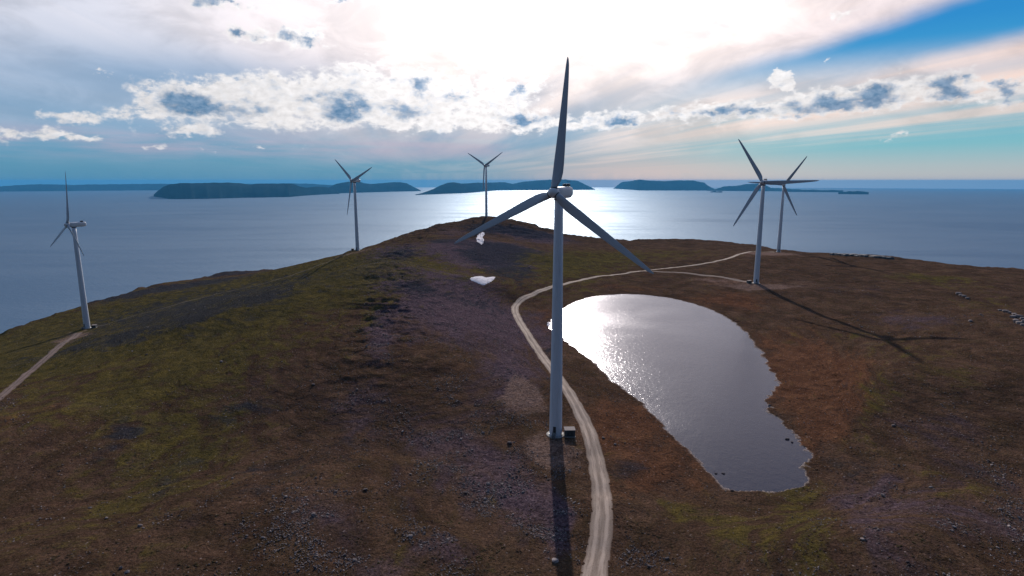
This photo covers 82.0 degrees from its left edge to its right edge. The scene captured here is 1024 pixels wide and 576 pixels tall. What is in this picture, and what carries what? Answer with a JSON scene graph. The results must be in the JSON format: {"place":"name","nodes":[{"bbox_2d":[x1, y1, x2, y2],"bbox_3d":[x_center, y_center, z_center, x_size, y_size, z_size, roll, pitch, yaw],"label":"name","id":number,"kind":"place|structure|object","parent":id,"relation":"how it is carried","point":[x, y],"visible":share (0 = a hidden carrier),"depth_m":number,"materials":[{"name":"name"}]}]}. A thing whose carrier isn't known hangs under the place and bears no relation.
{"place":"outdoors","nodes":[
{"label":"outdoors","id":0,"kind":"place"},
{"bbox_2d":[0,332,81,399],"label":"access track","id":1,"kind":"structure","parent":0,"point":[20,379],"depth_m":303.37,"materials":[{"name":"beige gravel"}]},
{"bbox_2d":[0,183,332,191],"bbox_3d":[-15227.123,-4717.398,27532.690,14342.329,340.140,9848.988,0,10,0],"label":"coast","id":2,"kind":"structure","parent":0,"point":[87,187],"depth_m":25618.02},
{"bbox_2d":[100,255,344,325],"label":"footpath","id":3,"kind":"structure","parent":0,"point":[214,294],"depth_m":529.04,"materials":[{"name":"soil"}]},
{"bbox_2d":[154,182,338,198],"bbox_3d":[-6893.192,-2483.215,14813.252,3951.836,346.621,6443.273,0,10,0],"label":"island","id":4,"kind":"structure","parent":0,"point":[204,190],"depth_m":12747.58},
{"bbox_2d":[329,182,420,192],"bbox_3d":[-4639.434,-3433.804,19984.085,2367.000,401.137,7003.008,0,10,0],"label":"island","id":5,"kind":"structure","parent":0,"point":[344,187],"depth_m":19984.43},
{"bbox_2d":[415,179,594,194],"bbox_3d":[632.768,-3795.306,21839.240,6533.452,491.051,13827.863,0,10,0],"label":"island","id":6,"kind":"structure","parent":0,"point":[451,188],"depth_m":24848.63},
{"bbox_2d":[0,216,1023,575],"bbox_3d":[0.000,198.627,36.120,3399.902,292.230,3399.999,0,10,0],"label":"ground","id":7,"kind":"structure","parent":0,"point":[792,294],"depth_m":205.80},
{"bbox_2d":[50,173,90,328],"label":"wind turbine","id":8,"kind":"object","parent":7,"relation":"on","point":[83,299],"visible":1,"depth_m":447.78,"materials":[{"name":"metal"}]},
{"bbox_2d":[335,160,371,250],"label":"wind turbine","id":9,"kind":"object","parent":7,"relation":"on","point":[355,180],"visible":0.97,"depth_m":677.20,"materials":[{"name":"metal"}]},
{"bbox_2d":[476,232,484,244],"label":"snow patch","id":10,"kind":"object","parent":7,"relation":"on","point":[480,237],"visible":1,"depth_m":722.00,"materials":[{"name":"white snow"}]},
{"bbox_2d":[470,276,494,284],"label":"snow patch","id":11,"kind":"object","parent":7,"relation":"on","point":[481,280],"visible":1,"depth_m":443.26,"materials":[{"name":"white snow"}]},
{"bbox_2d":[468,153,500,216],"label":"wind turbine","id":12,"kind":"object","parent":7,"relation":"on","point":[486,165],"visible":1,"depth_m":927.91,"materials":[{"name":"metal"}]},
{"bbox_2d":[0,247,1023,575],"bbox_3d":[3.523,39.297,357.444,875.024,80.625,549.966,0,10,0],"label":"loose stones","id":13,"kind":"object","parent":7,"relation":"on","point":[484,501],"visible":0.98,"depth_m":158.20,"materials":[{"name":"grey stone"}]},
{"bbox_2d":[0,281,1023,575],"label":"heather tussocks","id":14,"kind":"object","parent":7,"relation":"on","point":[510,495],"visible":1,"depth_m":151.11,"materials":[{"name":"brown plant"}]},
{"bbox_2d":[454,57,653,438],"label":"wind turbine","id":15,"kind":"object","parent":7,"relation":"on","point":[559,195],"visible":0.98,"depth_m":185.22,"materials":[{"name":"metal"}]},
{"bbox_2d":[552,558,558,562],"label":"boulder","id":16,"kind":"object","parent":7,"relation":"on","point":[555,560],"visible":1,"depth_m":129.55,"materials":[{"name":"stone"}]},
{"bbox_2d":[564,426,575,437],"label":"transformer kiosk","id":17,"kind":"object","parent":7,"relation":"on","point":[569,431],"visible":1,"depth_m":195.37,"materials":[{"name":"metal"}]},
{"bbox_2d":[733,139,818,283],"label":"wind turbine","id":18,"kind":"object","parent":7,"relation":"on","point":[763,183],"visible":0.99,"depth_m":463.08,"materials":[{"name":"metal"}]},
{"bbox_2d":[749,156,806,251],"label":"wind turbine","id":19,"kind":"object","parent":7,"relation":"on","point":[784,190],"visible":0.77,"depth_m":700.17,"materials":[{"name":"metal"}]},
{"bbox_2d":[830,253,868,256],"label":"rock ledge","id":20,"kind":"object","parent":7,"relation":"on","point":[852,254],"visible":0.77,"depth_m":622.75,"materials":[{"name":"stone"}]},
{"bbox_2d":[869,255,893,258],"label":"rock ledge","id":21,"kind":"object","parent":7,"relation":"on","point":[878,256],"visible":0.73,"depth_m":598.69,"materials":[{"name":"stone"}]},
{"bbox_2d":[0,187,1023,333],"bbox_3d":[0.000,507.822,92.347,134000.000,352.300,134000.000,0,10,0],"label":"sea","id":22,"kind":"structure","parent":0,"point":[129,241],"depth_m":4588.07,"materials":[{"name":"liquid"}]},
{"bbox_2d":[788,190,842,191],"bbox_3d":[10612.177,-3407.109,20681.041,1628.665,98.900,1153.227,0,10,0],"label":"skerry","id":23,"kind":"structure","parent":22,"relation":"in","point":[815,190],"depth_m":20608.65,"materials":[{"name":"stone"}]},
{"bbox_2d":[838,191,868,193],"bbox_3d":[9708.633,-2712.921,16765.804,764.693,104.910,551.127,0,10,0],"label":"skerry","id":24,"kind":"structure","parent":22,"relation":"in","point":[854,192],"depth_m":16684.43,"materials":[{"name":"stone"}]},
{"bbox_2d":[0,0,1023,188],"label":"sky","id":25,"kind":"structure","parent":0,"point":[918,94],"materials":[{"name":"blue"}]},
{"bbox_2d":[511,251,755,575],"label":"gravel road","id":26,"kind":"structure","parent":0,"point":[597,557],"depth_m":171.77,"materials":[{"name":"beige gravel"}]},
{"bbox_2d":[614,179,713,190],"bbox_3d":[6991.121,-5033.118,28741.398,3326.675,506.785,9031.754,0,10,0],"label":"island","id":27,"kind":"structure","parent":0,"point":[679,185],"depth_m":24826.81,"materials":[{"name":"blue stone"}]},
{"bbox_2d":[549,294,812,491],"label":"tarn water","id":28,"kind":"structure","parent":0,"point":[699,382],"depth_m":263.04,"materials":[{"name":"grey liquid"}]},
{"bbox_2d":[652,271,746,281],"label":"access track","id":29,"kind":"structure","parent":0,"point":[706,275],"depth_m":517.30,"materials":[{"name":"beige gravel"}]},
{"bbox_2d":[707,184,801,190],"bbox_3d":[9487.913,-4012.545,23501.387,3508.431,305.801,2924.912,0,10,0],"label":"island","id":30,"kind":"structure","parent":0,"point":[747,187],"depth_m":23159.04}
]}

